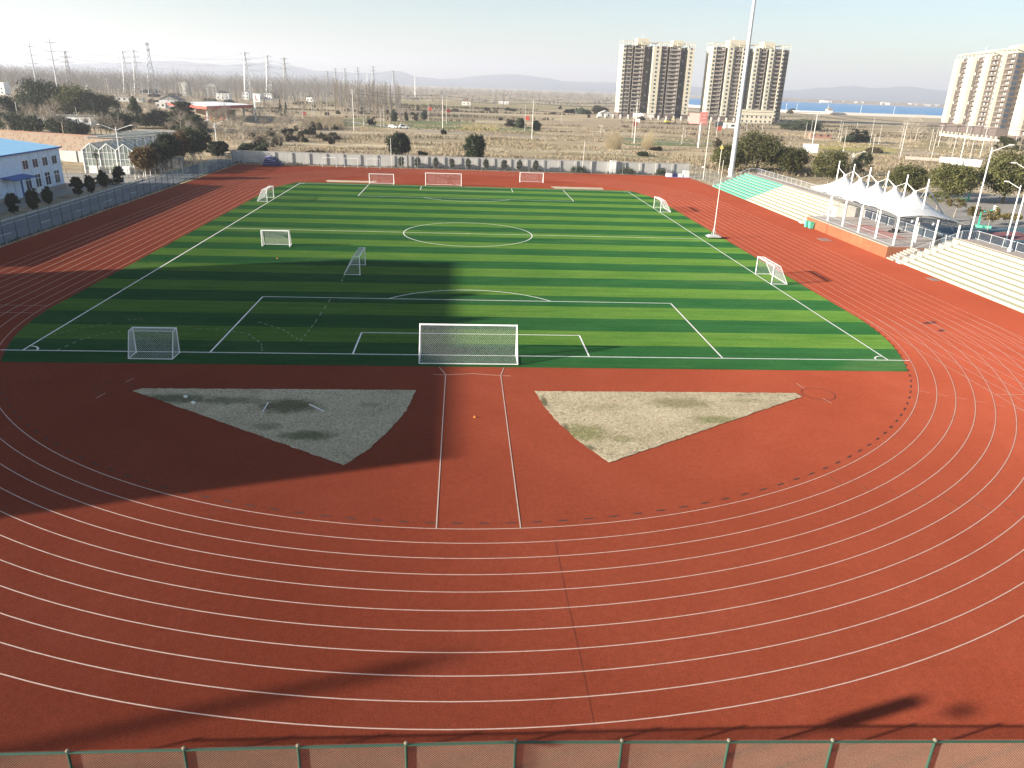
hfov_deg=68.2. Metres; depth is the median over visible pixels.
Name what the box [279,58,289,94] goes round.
power pylon
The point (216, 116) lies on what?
bare tree
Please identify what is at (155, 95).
bush
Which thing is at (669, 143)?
crop field
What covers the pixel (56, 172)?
window
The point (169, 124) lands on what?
bare tree
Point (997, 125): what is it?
power line
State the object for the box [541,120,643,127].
bare field
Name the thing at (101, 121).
bare tree
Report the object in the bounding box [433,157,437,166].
evergreen
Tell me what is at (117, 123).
bare tree
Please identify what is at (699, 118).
billboard
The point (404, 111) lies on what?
bare field
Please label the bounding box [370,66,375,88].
power pylon
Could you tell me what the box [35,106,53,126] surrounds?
bare tree
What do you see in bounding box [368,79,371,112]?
poplar tree
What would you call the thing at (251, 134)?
bare tree
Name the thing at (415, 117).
bush
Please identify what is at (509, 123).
bush
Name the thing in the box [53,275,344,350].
pitch dashes
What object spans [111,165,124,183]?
clipped shrub
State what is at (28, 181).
window
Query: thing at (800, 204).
grandstand
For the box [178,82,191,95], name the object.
house
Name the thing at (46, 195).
clipped shrub
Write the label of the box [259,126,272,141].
bare tree
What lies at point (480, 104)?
bare field
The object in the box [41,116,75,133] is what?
evergreen tree
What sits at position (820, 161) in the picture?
evergreen tree
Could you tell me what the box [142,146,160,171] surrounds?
planted tree
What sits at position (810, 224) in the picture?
wheeled bin
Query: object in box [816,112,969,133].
power line
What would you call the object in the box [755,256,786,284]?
football goal
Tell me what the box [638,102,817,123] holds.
power line
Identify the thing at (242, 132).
bare tree
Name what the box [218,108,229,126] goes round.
bare tree
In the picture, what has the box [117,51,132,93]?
power pylon
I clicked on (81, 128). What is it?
evergreen tree
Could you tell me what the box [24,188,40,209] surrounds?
clipped shrub
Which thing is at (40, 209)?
kerb
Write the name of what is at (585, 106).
power line
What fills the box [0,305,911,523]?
drain slots
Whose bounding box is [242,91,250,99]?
house
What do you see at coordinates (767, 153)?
evergreen tree
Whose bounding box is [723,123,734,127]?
container
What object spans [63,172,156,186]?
yard
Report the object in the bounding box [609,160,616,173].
gate pier
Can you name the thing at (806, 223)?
wheeled bin
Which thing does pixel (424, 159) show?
boundary wall
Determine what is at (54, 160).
window
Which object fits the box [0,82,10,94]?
house
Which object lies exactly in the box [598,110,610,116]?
shed
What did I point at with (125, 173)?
wire fence
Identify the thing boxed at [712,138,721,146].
bush
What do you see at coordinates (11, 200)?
clipped shrub
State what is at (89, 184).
clipped shrub
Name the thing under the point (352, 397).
dead lawn
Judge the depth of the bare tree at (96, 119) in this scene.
246.38 m
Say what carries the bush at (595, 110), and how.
on the ground at (75, 167)
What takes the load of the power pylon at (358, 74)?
on the ground at (75, 167)
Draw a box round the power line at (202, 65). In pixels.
[136,52,267,71]
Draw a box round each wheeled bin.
[804,220,810,226]
[808,222,814,227]
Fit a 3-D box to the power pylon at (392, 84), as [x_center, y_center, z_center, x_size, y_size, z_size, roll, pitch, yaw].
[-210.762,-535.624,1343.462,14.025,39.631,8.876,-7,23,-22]
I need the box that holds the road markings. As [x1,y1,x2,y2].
[2,164,219,235]
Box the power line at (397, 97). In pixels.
[355,90,439,105]
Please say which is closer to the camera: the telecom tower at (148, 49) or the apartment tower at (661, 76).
the apartment tower at (661, 76)
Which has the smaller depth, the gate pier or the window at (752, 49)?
the gate pier
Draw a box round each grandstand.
[713,168,865,223]
[896,231,1023,312]
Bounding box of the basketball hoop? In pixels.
[975,205,997,228]
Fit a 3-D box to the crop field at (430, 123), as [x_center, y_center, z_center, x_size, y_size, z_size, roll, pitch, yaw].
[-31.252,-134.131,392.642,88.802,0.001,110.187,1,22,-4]
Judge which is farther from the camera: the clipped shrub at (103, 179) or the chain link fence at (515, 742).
the clipped shrub at (103, 179)
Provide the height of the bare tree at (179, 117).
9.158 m
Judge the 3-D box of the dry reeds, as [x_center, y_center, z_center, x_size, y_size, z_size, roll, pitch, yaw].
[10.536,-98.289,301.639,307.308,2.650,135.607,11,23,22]
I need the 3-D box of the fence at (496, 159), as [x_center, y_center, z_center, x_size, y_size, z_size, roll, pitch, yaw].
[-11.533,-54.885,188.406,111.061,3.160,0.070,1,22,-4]
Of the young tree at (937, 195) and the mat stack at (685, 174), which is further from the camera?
the mat stack at (685, 174)
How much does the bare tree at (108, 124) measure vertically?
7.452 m
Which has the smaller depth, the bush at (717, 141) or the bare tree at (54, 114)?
the bare tree at (54, 114)
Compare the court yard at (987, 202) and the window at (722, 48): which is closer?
the court yard at (987, 202)
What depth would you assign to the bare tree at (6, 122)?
243.94 m
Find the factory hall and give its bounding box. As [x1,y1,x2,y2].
[0,138,65,204]
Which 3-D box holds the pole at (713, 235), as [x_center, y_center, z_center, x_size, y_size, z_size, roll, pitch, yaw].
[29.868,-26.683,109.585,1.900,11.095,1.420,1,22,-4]
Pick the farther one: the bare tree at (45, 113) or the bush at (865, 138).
the bush at (865, 138)
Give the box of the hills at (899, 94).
[782,86,947,103]
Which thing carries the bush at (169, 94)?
on the ground at (75, 167)
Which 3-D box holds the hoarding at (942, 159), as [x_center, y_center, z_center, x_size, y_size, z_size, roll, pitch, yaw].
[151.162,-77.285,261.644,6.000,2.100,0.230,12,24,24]
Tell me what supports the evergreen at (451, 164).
on the ground at (75, 167)
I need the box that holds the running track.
[0,164,1023,767]
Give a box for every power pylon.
[23,44,37,81]
[45,39,58,86]
[60,51,73,88]
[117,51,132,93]
[127,50,142,93]
[239,52,252,98]
[261,55,273,90]
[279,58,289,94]
[354,67,360,90]
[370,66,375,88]
[391,70,396,90]
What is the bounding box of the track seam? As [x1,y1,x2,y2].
[133,506,596,735]
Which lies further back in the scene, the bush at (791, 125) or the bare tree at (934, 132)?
the bush at (791, 125)
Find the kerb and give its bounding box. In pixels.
[0,179,141,221]
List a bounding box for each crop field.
[301,118,368,125]
[367,120,537,133]
[460,124,498,130]
[621,138,731,146]
[811,143,901,155]
[907,140,1005,157]
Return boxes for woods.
[0,63,614,107]
[782,98,944,106]
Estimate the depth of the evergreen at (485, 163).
189.55 m
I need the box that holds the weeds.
[2,160,665,244]
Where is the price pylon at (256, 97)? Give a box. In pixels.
[253,93,260,119]
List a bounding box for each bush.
[140,89,160,92]
[148,93,160,96]
[165,91,181,96]
[208,148,224,155]
[230,145,246,155]
[240,143,252,150]
[253,143,268,150]
[270,139,282,145]
[285,135,290,141]
[292,100,303,104]
[299,137,308,141]
[308,128,316,134]
[315,122,322,130]
[328,138,334,144]
[331,135,340,139]
[366,116,376,125]
[390,109,397,121]
[404,111,408,120]
[413,112,418,120]
[418,151,427,155]
[420,109,427,119]
[504,118,515,126]
[515,118,526,127]
[533,120,540,130]
[563,108,577,112]
[576,108,592,113]
[591,105,608,113]
[636,151,648,155]
[649,146,662,150]
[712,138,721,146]
[776,118,823,130]
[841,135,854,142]
[846,127,872,142]
[866,147,882,152]
[994,136,1019,149]
[1017,137,1023,148]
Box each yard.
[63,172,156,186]
[819,191,1023,227]
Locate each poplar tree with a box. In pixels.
[354,81,359,114]
[360,77,363,110]
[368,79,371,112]
[377,81,381,113]
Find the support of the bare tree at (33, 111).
on the ground at (75, 167)
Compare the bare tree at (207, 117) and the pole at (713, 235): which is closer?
the pole at (713, 235)
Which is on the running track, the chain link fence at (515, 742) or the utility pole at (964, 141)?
the chain link fence at (515, 742)
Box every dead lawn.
[134,388,415,464]
[535,391,801,461]
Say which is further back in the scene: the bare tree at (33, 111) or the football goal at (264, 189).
the bare tree at (33, 111)
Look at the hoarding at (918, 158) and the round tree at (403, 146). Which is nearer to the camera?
the round tree at (403, 146)
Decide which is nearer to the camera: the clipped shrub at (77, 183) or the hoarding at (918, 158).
the clipped shrub at (77, 183)
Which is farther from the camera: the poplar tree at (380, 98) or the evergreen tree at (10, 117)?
the poplar tree at (380, 98)
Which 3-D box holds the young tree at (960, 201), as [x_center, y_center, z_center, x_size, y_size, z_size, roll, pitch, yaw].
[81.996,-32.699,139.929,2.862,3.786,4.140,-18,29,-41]
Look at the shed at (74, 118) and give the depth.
297.59 m
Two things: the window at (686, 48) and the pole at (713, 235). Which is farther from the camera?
the window at (686, 48)
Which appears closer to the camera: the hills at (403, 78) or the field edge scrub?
the field edge scrub
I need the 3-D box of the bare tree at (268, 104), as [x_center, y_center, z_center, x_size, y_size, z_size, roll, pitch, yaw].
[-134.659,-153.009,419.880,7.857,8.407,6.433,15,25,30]
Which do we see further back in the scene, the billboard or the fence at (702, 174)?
the billboard
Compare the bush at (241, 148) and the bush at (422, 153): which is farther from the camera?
the bush at (422, 153)
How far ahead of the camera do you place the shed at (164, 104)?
473.18 m
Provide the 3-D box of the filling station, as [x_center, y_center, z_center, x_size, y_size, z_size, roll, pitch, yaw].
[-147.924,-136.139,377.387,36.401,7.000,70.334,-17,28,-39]
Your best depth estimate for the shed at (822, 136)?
394.94 m
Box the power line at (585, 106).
[534,100,633,113]
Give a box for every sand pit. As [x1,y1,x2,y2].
[326,180,374,182]
[550,186,603,189]
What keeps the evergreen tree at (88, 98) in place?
on the ground at (75, 167)
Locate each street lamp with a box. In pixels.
[97,124,133,183]
[845,151,865,178]
[968,144,1014,238]
[1004,181,1021,242]
[1007,162,1023,251]
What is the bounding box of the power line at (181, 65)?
[123,54,243,71]
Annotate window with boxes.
[22,160,29,170]
[25,178,32,189]
[31,158,39,168]
[34,173,42,186]
[41,156,48,166]
[44,171,52,185]
[51,155,57,164]
[53,169,60,183]
[618,48,686,107]
[619,45,692,112]
[623,46,684,112]
[704,49,752,107]
[707,47,786,116]
[714,48,776,114]
[949,55,1003,125]
[950,55,1013,124]
[1000,54,1023,127]
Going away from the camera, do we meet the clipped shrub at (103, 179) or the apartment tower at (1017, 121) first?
the clipped shrub at (103, 179)
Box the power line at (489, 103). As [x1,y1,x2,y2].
[443,95,532,110]
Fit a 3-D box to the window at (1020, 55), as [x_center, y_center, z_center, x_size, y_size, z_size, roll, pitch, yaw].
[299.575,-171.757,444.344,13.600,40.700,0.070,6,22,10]
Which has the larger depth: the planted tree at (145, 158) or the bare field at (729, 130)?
the bare field at (729, 130)
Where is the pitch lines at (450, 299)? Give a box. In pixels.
[23,183,909,360]
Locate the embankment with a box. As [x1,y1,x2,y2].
[688,105,941,117]
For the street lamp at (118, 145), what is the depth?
141.89 m
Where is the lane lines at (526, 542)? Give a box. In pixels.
[0,168,1023,729]
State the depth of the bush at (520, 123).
389.96 m
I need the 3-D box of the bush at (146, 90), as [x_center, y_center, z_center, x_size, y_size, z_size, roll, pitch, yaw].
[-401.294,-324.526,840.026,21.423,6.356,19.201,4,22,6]
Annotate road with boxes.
[0,159,233,244]
[345,121,1010,161]
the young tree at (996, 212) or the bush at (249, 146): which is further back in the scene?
the bush at (249, 146)
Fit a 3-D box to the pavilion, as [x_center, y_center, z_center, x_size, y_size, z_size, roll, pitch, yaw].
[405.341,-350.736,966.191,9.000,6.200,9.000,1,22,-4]
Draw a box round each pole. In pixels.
[350,90,354,130]
[440,95,442,129]
[446,98,449,123]
[531,100,535,139]
[634,101,639,143]
[702,120,710,179]
[706,160,723,238]
[960,123,969,158]
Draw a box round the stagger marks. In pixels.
[827,475,1020,515]
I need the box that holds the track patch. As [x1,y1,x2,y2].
[923,321,943,331]
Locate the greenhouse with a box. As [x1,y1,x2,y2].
[81,130,183,173]
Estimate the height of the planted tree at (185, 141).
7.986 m
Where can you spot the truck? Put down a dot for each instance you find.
(718, 124)
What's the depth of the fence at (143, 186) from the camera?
117.61 m
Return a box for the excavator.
[664,118,675,123]
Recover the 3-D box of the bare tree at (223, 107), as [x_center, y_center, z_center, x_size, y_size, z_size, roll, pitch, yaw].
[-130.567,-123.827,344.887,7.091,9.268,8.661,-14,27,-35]
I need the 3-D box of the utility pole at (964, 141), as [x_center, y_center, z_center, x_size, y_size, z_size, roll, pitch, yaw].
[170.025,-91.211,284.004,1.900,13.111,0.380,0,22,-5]
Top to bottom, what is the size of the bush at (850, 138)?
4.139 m
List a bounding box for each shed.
[0,130,121,150]
[46,114,98,125]
[113,97,144,101]
[155,102,168,107]
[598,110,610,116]
[640,113,653,117]
[807,133,831,138]
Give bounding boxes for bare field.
[5,90,26,95]
[305,100,606,110]
[329,108,441,113]
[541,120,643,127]
[630,123,795,137]
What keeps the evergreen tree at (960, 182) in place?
on the ground at (75, 167)
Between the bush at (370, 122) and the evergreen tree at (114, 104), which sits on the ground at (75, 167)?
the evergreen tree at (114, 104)
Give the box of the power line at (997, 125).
[970,123,1023,130]
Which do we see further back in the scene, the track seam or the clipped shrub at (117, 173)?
the clipped shrub at (117, 173)
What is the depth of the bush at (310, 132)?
290.87 m
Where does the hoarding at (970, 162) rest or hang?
on the ground at (75, 167)
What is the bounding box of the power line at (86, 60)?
[50,47,122,68]
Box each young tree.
[928,188,950,209]
[944,197,967,216]
[966,205,983,225]
[980,205,1002,235]
[999,212,1022,223]
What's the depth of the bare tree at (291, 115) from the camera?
322.49 m
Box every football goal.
[128,327,179,358]
[257,186,273,201]
[261,230,291,246]
[344,247,365,274]
[369,173,394,183]
[419,323,517,364]
[425,173,461,186]
[519,172,543,181]
[653,197,670,211]
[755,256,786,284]
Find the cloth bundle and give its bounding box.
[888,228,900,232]
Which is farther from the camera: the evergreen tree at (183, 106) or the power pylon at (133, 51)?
the power pylon at (133, 51)
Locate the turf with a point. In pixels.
(202, 296)
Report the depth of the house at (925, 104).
3451.50 m
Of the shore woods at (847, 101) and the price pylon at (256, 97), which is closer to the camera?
the price pylon at (256, 97)
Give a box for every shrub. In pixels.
[4,192,20,213]
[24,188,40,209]
[40,186,53,204]
[69,176,83,195]
[84,174,95,192]
[96,170,108,187]
[109,177,120,184]
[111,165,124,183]
[570,166,586,173]
[618,166,635,174]
[655,168,665,174]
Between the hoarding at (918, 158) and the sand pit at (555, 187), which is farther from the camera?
the hoarding at (918, 158)
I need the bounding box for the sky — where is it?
[0,0,1023,90]
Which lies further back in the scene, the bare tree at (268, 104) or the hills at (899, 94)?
the hills at (899, 94)
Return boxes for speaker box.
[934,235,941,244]
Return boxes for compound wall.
[597,113,792,122]
[939,131,996,140]
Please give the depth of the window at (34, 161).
127.93 m
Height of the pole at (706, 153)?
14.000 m
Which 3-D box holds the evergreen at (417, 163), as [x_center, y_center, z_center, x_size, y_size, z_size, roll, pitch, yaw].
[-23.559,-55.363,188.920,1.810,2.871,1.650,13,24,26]
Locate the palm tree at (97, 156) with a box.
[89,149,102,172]
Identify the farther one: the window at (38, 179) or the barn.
the barn
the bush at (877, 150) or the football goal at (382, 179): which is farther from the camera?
the bush at (877, 150)
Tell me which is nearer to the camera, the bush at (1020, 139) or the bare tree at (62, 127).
the bare tree at (62, 127)
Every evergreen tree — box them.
[0,94,25,113]
[0,109,26,130]
[9,72,66,114]
[15,112,44,131]
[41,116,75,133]
[42,81,97,114]
[63,120,91,134]
[69,89,109,115]
[90,92,123,114]
[93,109,139,132]
[125,96,151,126]
[145,108,171,127]
[161,100,194,129]
[173,114,213,131]
[275,99,283,115]
[283,102,289,116]
[709,142,746,169]
[728,127,787,171]
[771,144,814,174]
[809,146,857,183]
[851,150,875,174]
[882,161,930,193]
[923,159,981,198]
[974,142,1023,202]
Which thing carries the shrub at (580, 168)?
on the ground at (75, 167)
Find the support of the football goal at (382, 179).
on the turf
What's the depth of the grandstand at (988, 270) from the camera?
90.56 m
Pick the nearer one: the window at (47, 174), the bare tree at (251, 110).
the window at (47, 174)
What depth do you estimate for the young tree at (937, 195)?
144.29 m
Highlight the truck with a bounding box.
[714,122,723,126]
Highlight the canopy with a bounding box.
[807,161,965,245]
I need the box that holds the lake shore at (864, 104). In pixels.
[700,98,943,107]
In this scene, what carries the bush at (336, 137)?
on the ground at (75, 167)
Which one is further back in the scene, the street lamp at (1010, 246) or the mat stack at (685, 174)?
the mat stack at (685, 174)
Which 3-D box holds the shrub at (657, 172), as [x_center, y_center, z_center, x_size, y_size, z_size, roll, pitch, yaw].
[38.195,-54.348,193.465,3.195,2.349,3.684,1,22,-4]
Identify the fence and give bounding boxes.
[0,151,236,245]
[0,738,1023,767]
[64,169,141,177]
[237,151,684,174]
[685,164,719,184]
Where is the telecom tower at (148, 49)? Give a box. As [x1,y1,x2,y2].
[145,40,157,93]
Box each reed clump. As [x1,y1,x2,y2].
[604,130,625,148]
[641,131,657,149]
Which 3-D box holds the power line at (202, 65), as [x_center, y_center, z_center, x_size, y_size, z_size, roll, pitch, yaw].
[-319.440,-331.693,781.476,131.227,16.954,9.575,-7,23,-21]
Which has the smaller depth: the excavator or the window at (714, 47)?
the excavator
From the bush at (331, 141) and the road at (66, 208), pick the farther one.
the bush at (331, 141)
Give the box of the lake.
[689,98,943,115]
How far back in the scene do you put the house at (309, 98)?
717.06 m
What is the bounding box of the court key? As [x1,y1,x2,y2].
[977,232,1023,239]
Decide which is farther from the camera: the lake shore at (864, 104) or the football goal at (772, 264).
the lake shore at (864, 104)
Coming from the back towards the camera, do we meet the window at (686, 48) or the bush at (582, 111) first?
the bush at (582, 111)
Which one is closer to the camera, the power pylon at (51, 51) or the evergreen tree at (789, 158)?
the evergreen tree at (789, 158)
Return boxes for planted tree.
[126,143,160,178]
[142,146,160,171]
[146,140,171,169]
[155,131,182,157]
[172,129,191,156]
[181,125,203,159]
[192,127,214,157]
[211,139,228,154]
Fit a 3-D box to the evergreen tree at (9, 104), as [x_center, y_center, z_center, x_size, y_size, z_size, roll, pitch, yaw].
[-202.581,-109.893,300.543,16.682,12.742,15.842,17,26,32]
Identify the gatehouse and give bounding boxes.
[740,109,772,123]
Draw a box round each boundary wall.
[59,150,182,167]
[231,150,689,174]
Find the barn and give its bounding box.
[159,96,184,106]
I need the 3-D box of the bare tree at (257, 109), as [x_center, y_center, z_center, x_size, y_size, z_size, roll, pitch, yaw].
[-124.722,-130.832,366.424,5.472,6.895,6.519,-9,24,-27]
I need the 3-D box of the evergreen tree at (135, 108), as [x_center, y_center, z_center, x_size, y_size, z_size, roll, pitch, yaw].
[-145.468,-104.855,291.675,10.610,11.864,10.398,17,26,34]
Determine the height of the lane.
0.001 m
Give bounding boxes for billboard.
[689,112,707,147]
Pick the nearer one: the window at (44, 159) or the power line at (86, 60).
the window at (44, 159)
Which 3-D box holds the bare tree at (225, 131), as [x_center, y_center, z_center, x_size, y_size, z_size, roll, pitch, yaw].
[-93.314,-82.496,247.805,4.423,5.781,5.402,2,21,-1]
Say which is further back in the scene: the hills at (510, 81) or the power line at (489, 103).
the hills at (510, 81)
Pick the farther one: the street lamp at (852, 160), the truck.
the truck
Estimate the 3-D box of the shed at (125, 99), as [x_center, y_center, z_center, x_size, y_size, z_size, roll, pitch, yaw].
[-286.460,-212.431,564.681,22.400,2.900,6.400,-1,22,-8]
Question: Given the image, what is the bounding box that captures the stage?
[807,206,951,260]
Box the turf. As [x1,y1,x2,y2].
[1,182,906,370]
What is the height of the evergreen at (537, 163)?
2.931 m
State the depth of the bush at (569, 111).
658.54 m
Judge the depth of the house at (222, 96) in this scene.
693.57 m
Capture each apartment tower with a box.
[614,38,695,118]
[700,39,791,121]
[939,45,1023,138]
[1007,74,1023,140]
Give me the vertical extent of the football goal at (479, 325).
2.560 m
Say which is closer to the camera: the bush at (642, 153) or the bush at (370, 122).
the bush at (642, 153)
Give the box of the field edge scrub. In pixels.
[195,101,997,152]
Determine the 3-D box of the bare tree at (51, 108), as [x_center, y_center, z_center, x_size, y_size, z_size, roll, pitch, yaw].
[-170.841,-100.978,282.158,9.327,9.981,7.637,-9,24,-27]
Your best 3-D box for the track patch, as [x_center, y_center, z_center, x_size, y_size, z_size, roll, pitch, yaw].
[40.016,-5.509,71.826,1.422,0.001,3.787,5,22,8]
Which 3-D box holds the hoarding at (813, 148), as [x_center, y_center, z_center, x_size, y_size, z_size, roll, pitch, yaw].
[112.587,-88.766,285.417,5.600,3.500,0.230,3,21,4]
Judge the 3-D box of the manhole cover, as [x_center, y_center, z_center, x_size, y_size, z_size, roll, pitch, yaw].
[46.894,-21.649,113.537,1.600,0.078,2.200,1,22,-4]
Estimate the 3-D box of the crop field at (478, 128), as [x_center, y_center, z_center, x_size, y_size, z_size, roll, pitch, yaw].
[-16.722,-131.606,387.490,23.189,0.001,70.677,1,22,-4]
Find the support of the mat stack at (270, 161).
on the running track
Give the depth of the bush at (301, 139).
256.07 m
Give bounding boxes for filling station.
[167,101,252,120]
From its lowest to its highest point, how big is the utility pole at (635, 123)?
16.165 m
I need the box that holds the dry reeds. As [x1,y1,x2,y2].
[304,115,960,175]
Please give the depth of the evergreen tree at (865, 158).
207.07 m
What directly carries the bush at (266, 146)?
on the ground at (75, 167)
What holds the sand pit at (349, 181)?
on the running track
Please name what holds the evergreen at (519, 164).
on the ground at (75, 167)
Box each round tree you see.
[384,131,411,154]
[461,133,486,157]
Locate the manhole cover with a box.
[817,238,831,240]
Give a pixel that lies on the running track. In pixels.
(396, 474)
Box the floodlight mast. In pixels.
[727,0,755,177]
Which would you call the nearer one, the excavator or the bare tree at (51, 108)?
the bare tree at (51, 108)
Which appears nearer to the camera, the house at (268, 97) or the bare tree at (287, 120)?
the bare tree at (287, 120)
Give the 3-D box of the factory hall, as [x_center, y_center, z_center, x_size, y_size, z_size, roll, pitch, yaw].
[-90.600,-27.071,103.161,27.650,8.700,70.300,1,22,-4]
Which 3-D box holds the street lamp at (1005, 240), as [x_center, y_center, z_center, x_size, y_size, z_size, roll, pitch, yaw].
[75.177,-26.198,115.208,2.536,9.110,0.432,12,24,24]
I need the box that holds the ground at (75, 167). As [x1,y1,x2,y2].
[0,71,1023,247]
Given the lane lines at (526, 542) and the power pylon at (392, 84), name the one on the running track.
the lane lines at (526, 542)
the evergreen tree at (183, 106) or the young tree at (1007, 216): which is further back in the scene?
the evergreen tree at (183, 106)
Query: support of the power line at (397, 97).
attached to the utility pole at (352, 103)
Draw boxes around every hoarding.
[803,144,818,153]
[905,156,939,160]
[939,157,958,162]
[950,158,981,166]
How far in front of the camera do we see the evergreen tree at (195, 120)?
282.13 m
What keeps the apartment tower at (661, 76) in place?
on the ground at (75, 167)
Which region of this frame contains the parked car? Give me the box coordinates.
[398,124,408,128]
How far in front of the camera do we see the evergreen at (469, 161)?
189.26 m
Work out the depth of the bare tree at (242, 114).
300.36 m
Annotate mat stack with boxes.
[262,156,282,165]
[666,170,694,177]
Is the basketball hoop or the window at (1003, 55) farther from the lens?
the window at (1003, 55)
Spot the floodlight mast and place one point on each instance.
(736, 135)
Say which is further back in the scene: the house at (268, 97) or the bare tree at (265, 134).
the house at (268, 97)
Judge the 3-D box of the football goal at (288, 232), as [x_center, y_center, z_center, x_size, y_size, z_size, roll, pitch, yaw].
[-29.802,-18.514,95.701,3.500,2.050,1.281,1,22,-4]
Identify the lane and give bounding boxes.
[895,148,986,159]
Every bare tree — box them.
[0,117,9,129]
[17,103,39,116]
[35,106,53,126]
[36,103,57,116]
[40,102,65,118]
[41,95,64,112]
[46,107,67,117]
[48,111,71,132]
[75,110,91,123]
[84,112,102,134]
[92,112,107,135]
[97,115,117,133]
[104,114,125,130]
[160,119,173,128]
[169,107,186,128]
[203,107,212,121]
[206,107,221,123]
[208,117,225,137]
[218,104,231,121]
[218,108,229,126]
[220,124,230,141]
[228,117,243,134]
[230,122,242,139]
[234,111,247,120]
[235,121,247,137]
[244,128,259,142]
[247,102,256,119]
[249,108,259,120]
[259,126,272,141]
[264,103,272,115]
[270,119,284,134]
[271,122,283,133]
[274,133,286,147]
[279,113,297,128]
[283,106,301,127]
[295,112,313,128]
[295,117,308,130]
[901,113,925,139]
[907,115,929,140]
[930,125,940,140]
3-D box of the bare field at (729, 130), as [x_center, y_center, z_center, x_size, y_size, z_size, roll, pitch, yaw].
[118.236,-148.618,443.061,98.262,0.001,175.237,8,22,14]
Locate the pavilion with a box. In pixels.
[825,107,833,111]
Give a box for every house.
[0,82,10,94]
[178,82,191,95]
[203,83,217,95]
[216,93,231,99]
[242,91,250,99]
[260,93,272,99]
[306,96,313,101]
[462,99,470,104]
[908,103,940,105]
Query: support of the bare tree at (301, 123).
on the ground at (75, 167)
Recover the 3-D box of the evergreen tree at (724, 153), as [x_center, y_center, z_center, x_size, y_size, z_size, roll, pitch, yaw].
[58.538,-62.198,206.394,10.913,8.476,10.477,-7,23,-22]
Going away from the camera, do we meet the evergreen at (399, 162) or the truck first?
the evergreen at (399, 162)
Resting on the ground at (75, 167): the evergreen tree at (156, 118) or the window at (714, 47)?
the evergreen tree at (156, 118)
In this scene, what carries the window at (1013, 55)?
in the apartment tower at (984, 89)
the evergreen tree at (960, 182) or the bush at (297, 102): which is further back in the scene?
the bush at (297, 102)
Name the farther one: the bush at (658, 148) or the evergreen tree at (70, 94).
the evergreen tree at (70, 94)
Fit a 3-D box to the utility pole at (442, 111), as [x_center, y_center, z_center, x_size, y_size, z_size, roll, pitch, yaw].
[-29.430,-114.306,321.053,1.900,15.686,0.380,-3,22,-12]
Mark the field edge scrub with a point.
(485, 129)
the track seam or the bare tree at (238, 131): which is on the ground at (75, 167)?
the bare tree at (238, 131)
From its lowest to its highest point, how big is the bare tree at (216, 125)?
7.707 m
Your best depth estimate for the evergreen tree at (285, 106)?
413.18 m
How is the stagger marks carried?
on the running track
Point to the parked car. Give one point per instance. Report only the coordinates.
(401, 126)
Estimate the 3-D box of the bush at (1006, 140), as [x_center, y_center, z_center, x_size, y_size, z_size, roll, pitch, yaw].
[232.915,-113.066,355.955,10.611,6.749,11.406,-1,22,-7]
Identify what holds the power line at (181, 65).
hanging from the power pylon at (133, 51)
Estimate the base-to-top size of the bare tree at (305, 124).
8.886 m
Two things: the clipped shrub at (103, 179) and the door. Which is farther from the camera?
the clipped shrub at (103, 179)
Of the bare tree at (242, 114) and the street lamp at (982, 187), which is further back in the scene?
the bare tree at (242, 114)
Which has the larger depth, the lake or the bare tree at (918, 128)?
the lake
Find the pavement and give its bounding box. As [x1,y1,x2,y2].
[0,186,87,212]
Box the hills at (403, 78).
[0,61,452,86]
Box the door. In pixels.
[6,180,22,198]
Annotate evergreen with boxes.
[398,157,404,165]
[415,156,420,167]
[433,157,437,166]
[448,158,454,167]
[465,158,471,168]
[483,158,488,168]
[501,160,506,168]
[516,159,522,169]
[533,160,538,169]
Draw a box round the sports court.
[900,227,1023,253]
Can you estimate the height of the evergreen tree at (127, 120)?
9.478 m
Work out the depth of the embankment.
976.83 m
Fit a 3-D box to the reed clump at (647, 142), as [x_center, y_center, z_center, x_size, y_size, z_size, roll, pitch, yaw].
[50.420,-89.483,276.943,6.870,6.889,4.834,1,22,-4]
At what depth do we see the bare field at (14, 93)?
671.31 m
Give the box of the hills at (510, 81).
[443,74,701,95]
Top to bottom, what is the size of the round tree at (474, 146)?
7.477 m
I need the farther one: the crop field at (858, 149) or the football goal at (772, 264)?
the crop field at (858, 149)

